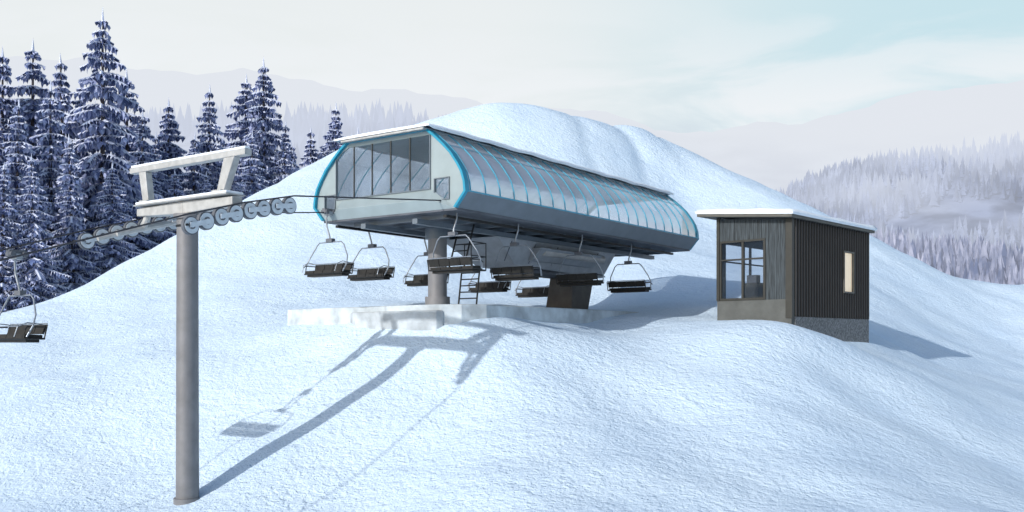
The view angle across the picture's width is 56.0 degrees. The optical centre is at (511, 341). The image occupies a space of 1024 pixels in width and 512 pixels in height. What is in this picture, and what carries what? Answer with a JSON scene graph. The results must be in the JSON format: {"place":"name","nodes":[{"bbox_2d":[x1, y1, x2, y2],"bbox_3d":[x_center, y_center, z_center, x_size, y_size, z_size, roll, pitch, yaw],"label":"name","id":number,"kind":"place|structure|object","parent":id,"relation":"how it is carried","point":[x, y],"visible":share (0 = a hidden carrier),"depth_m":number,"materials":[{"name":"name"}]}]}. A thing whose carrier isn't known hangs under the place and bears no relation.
{"place":"outdoors","nodes":[
{"label":"outdoors","id":0,"kind":"place"},
{"bbox_2d":[0,136,12,217],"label":"spruce tree","id":1,"kind":"object","parent":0,"point":[2,151],"visible":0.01,"depth_m":66.18,"materials":[{"name":"blue plant"}]},
{"bbox_2d":[0,103,1023,511],"bbox_3d":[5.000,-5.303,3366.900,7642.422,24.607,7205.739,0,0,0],"label":"snow ground","id":2,"kind":"structure","parent":0,"point":[670,393],"depth_m":29.75,"materials":[{"name":"white snow"}]},
{"bbox_2d":[0,45,24,217],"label":"spruce tree","id":3,"kind":"object","parent":2,"relation":"on","point":[7,106],"visible":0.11,"depth_m":69.70,"materials":[{"name":"blue plant"}]},
{"bbox_2d":[0,162,41,312],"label":"spruce tree","id":4,"kind":"object","parent":2,"relation":"on","point":[5,241],"visible":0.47,"depth_m":55.96,"materials":[{"name":"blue plant"}]},
{"bbox_2d":[0,100,63,309],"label":"spruce tree","id":5,"kind":"object","parent":2,"relation":"on","point":[17,167],"visible":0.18,"depth_m":59.91,"materials":[{"name":"blue plant"}]},
{"bbox_2d":[4,41,66,188],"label":"spruce tree","id":6,"kind":"object","parent":2,"relation":"on","point":[31,105],"visible":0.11,"depth_m":71.67,"materials":[{"name":"blue plant"}]},
{"bbox_2d":[1,154,71,308],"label":"spruce tree","id":7,"kind":"object","parent":2,"relation":"on","point":[33,265],"visible":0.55,"depth_m":56.55,"materials":[{"name":"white plant"}]},
{"bbox_2d":[15,79,95,300],"bbox_3d":[-29.740,-7.074,62.042,8.763,19.710,7.145,0,0,-4],"label":"spruce tree","id":8,"kind":"object","parent":2,"relation":"on","point":[50,143],"visible":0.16,"depth_m":61.70,"materials":[{"name":"blue plant"}]},
{"bbox_2d":[34,54,88,202],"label":"spruce tree","id":9,"kind":"object","parent":2,"relation":"on","point":[72,129],"visible":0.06,"depth_m":67.55,"materials":[{"name":"blue plant"}]},
{"bbox_2d":[45,135,102,296],"bbox_3d":[-27.283,-5.704,59.946,5.362,14.540,6.575,0,0,-13],"label":"spruce tree","id":10,"kind":"object","parent":2,"relation":"on","point":[73,258],"visible":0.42,"depth_m":59.63,"materials":[{"name":"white plant"}]},
{"bbox_2d":[65,100,98,176],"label":"spruce tree","id":11,"kind":"object","parent":2,"relation":"on","point":[78,103],"depth_m":73.84,"materials":[{"name":"blue plant"}]},
{"bbox_2d":[80,163,140,282],"bbox_3d":[-25.665,-5.470,61.591,6.727,12.361,6.282,0,0,0],"label":"spruce tree","id":12,"kind":"object","parent":2,"relation":"on","point":[115,253],"visible":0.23,"depth_m":61.86,"materials":[{"name":"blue plant"}]},
{"bbox_2d":[47,9,174,267],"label":"spruce tree","id":13,"kind":"object","parent":2,"relation":"on","point":[107,132],"visible":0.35,"depth_m":65.68,"materials":[{"name":"white plant"}]},
{"bbox_2d":[14,139,239,177],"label":"forested slope","id":14,"kind":"structure","parent":2,"relation":"on","point":[186,147],"depth_m":304.53,"materials":[{"name":"white snow"}]},
{"bbox_2d":[93,68,162,180],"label":"spruce tree","id":15,"kind":"object","parent":2,"relation":"on","point":[134,119],"visible":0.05,"depth_m":74.73,"materials":[{"name":"blue plant"}]},
{"bbox_2d":[122,110,163,250],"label":"spruce tree","id":16,"kind":"object","parent":2,"relation":"on","point":[141,157],"visible":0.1,"depth_m":69.81,"materials":[{"name":"blue plant"}]},
{"bbox_2d":[144,134,172,249],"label":"spruce tree","id":17,"kind":"object","parent":2,"relation":"on","point":[160,175],"visible":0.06,"depth_m":72.10,"materials":[{"name":"blue plant"}]},
{"bbox_2d":[156,170,183,242],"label":"spruce tree","id":18,"kind":"object","parent":2,"relation":"on","point":[175,182],"visible":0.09,"depth_m":70.00,"materials":[{"name":"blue plant"}]},
{"bbox_2d":[153,98,187,197],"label":"spruce tree","id":19,"kind":"object","parent":2,"relation":"on","point":[168,149],"visible":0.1,"depth_m":78.08,"materials":[{"name":"blue plant"}]},
{"bbox_2d":[74,146,296,504],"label":"lift tower","id":20,"kind":"structure","parent":2,"relation":"on","point":[186,227],"depth_m":24.20,"materials":[{"name":"metal"}]},
{"bbox_2d":[0,195,440,260],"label":"haul rope","id":21,"kind":"object","parent":20,"relation":"attached to","point":[23,254],"visible":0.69,"depth_m":23.20,"materials":[{"name":"metal"}]},
{"bbox_2d":[0,249,47,342],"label":"chairlift chair","id":22,"kind":"object","parent":21,"relation":"hanging from","point":[21,333],"visible":0.98,"depth_m":22.93,"materials":[{"name":"metal"}]},
{"bbox_2d":[302,208,353,277],"bbox_3d":[-6.056,-3.230,31.464,1.899,2.220,0.754,0,0,35],"label":"chairlift chair","id":23,"kind":"object","parent":21,"relation":"hanging from","point":[346,267],"visible":1,"depth_m":31.47,"materials":[{"name":"metal"}]},
{"bbox_2d":[173,134,213,196],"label":"spruce tree","id":24,"kind":"object","parent":2,"relation":"on","point":[191,182],"visible":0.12,"depth_m":75.98,"materials":[{"name":"blue plant"}]},
{"bbox_2d":[183,87,224,189],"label":"spruce tree","id":25,"kind":"object","parent":2,"relation":"on","point":[209,128],"visible":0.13,"depth_m":79.80,"materials":[{"name":"blue plant"}]},
{"bbox_2d":[196,171,212,211],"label":"spruce tree","id":26,"kind":"object","parent":2,"relation":"on","point":[205,184],"visible":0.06,"depth_m":71.80,"materials":[{"name":"blue plant"}]},
{"bbox_2d":[213,135,227,189],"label":"spruce tree","id":27,"kind":"object","parent":2,"relation":"on","point":[226,144],"depth_m":84.12,"materials":[{"name":"blue plant"}]},
{"bbox_2d":[0,94,442,190],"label":"distant forest","id":28,"kind":"object","parent":2,"relation":"on","point":[302,121],"visible":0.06,"depth_m":309.41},
{"bbox_2d":[226,169,248,209],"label":"spruce tree","id":29,"kind":"object","parent":2,"relation":"on","point":[235,186],"visible":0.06,"depth_m":75.80,"materials":[{"name":"blue plant"}]},
{"bbox_2d":[216,73,270,189],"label":"spruce tree","id":30,"kind":"object","parent":2,"relation":"on","point":[241,132],"visible":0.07,"depth_m":89.66,"materials":[{"name":"blue plant"}]},
{"bbox_2d":[238,131,269,199],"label":"spruce tree","id":31,"kind":"object","parent":2,"relation":"on","point":[250,178],"visible":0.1,"depth_m":77.59,"materials":[{"name":"blue plant"}]},
{"bbox_2d":[234,57,288,197],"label":"spruce tree","id":32,"kind":"object","parent":2,"relation":"on","point":[263,137],"visible":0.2,"depth_m":83.70,"materials":[{"name":"blue plant"}]},
{"bbox_2d":[268,123,299,182],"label":"spruce tree","id":33,"kind":"object","parent":2,"relation":"on","point":[286,155],"visible":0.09,"depth_m":83.80,"materials":[{"name":"blue plant"}]},
{"bbox_2d":[283,141,298,174],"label":"spruce tree","id":34,"kind":"object","parent":2,"relation":"on","point":[294,156],"depth_m":91.66,"materials":[{"name":"blue plant"}]},
{"bbox_2d":[299,127,318,168],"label":"spruce tree","id":35,"kind":"object","parent":2,"relation":"on","point":[311,151],"visible":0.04,"depth_m":97.53,"materials":[{"name":"blue plant"}]},
{"bbox_2d":[316,104,342,159],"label":"spruce tree","id":36,"kind":"object","parent":2,"relation":"on","point":[334,131],"visible":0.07,"depth_m":95.58,"materials":[{"name":"blue plant"}]},
{"bbox_2d":[288,304,637,330],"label":"concrete platform","id":37,"kind":"structure","parent":2,"relation":"on","point":[422,317],"depth_m":32.59,"materials":[{"name":"grey concrete"}]},
{"bbox_2d":[313,124,698,308],"bbox_3d":[0.693,-3.541,36.917,6.488,6.282,16.740,0,0,35],"label":"chairlift station","id":38,"kind":"object","parent":37,"relation":"on","point":[492,194],"visible":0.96,"depth_m":32.84,"materials":[{"name":"white metal"}]},
{"bbox_2d":[347,232,394,280],"bbox_3d":[-4.917,-3.210,33.071,1.899,2.220,0.754,0,0,36],"label":"chairlift chair","id":39,"kind":"object","parent":38,"relation":"hanging from","point":[375,273],"visible":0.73,"depth_m":33.06,"materials":[{"name":"metal"}]},
{"bbox_2d":[403,240,448,286],"bbox_3d":[-3.212,-3.160,35.479,1.899,2.220,0.754,0,0,37],"label":"chairlift chair","id":40,"kind":"object","parent":38,"relation":"hanging from","point":[420,279],"visible":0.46,"depth_m":35.66,"materials":[{"name":"metal"}]},
{"bbox_2d":[427,213,482,273],"bbox_3d":[-1.713,-3.210,29.616,1.899,2.220,0.754,0,0,36],"label":"chairlift chair","id":41,"kind":"object","parent":38,"relation":"hanging from","point":[455,262],"visible":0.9,"depth_m":29.37,"materials":[{"name":"metal"}]},
{"bbox_2d":[468,273,510,292],"bbox_3d":[-0.954,-3.080,38.658,1.899,2.220,0.754,0,0,35],"label":"chairlift chair","id":42,"kind":"object","parent":38,"relation":"hanging from","point":[492,286],"visible":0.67,"depth_m":38.63,"materials":[{"name":"metal"}]},
{"bbox_2d":[490,224,542,280],"bbox_3d":[0.185,-3.160,32.291,1.899,2.220,0.754,0,0,37],"label":"chairlift chair","id":43,"kind":"object","parent":38,"relation":"hanging from","point":[496,272],"visible":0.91,"depth_m":32.04,"materials":[{"name":"metal"}]},
{"bbox_2d":[515,280,548,297],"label":"chairlift chair","id":44,"kind":"object","parent":38,"relation":"hanging from","point":[528,292],"visible":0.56,"depth_m":41.46,"materials":[{"name":"metal"}]},
{"bbox_2d":[556,235,604,286],"bbox_3d":[2.554,-3.160,35.638,1.899,2.220,0.754,0,0,35],"label":"chairlift chair","id":45,"kind":"object","parent":38,"relation":"hanging from","point":[587,278],"visible":0.86,"depth_m":35.39,"materials":[{"name":"metal"}]},
{"bbox_2d":[607,243,651,292],"bbox_3d":[4.756,-3.080,38.735,1.899,2.220,0.754,0,0,37],"label":"chairlift chair","id":46,"kind":"object","parent":38,"relation":"hanging from","point":[635,285],"visible":0.91,"depth_m":38.48,"materials":[{"name":"metal"}]},
{"bbox_2d":[695,208,876,342],"bbox_3d":[10.770,-2.048,37.422,3.970,5.895,7.220,0,0,43],"label":"operator cabin","id":47,"kind":"object","parent":2,"relation":"on","point":[815,272],"visible":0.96,"depth_m":35.48,"materials":[{"name":"wood"}]},
{"bbox_2d":[843,251,854,293],"bbox_3d":[13.021,-2.670,37.302,0.120,1.620,0.920,0,0,43],"label":"side window","id":48,"kind":"structure","parent":47,"relation":"in","point":[848,257],"depth_m":37.40,"materials":[{"name":"beige glass"}]},
{"bbox_2d":[874,226,1023,284],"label":"distant treeline","id":49,"kind":"object","parent":2,"relation":"on","point":[999,263],"visible":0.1,"depth_m":177.67,"materials":[{"name":"grey plant"}]},
{"bbox_2d":[0,56,1023,194],"bbox_3d":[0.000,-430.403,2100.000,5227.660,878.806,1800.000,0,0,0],"label":"distant mountain","id":50,"kind":"structure","parent":0,"point":[774,155],"depth_m":2293.26,"materials":[{"name":"white snow"}]},
{"bbox_2d":[0,0,1023,132],"label":"sky","id":51,"kind":"structure","parent":0,"point":[678,66],"materials":[{"name":"white"}]},
{"bbox_2d":[797,148,1023,248],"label":"forested hill","id":52,"kind":"structure","parent":0,"point":[947,212],"depth_m":419.15,"materials":[{"name":"white snow"}]},
{"bbox_2d":[775,130,1023,250],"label":"distant forest","id":53,"kind":"object","parent":52,"relation":"on","point":[868,176],"visible":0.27,"depth_m":461.39,"materials":[{"name":"white plant"}]}
]}

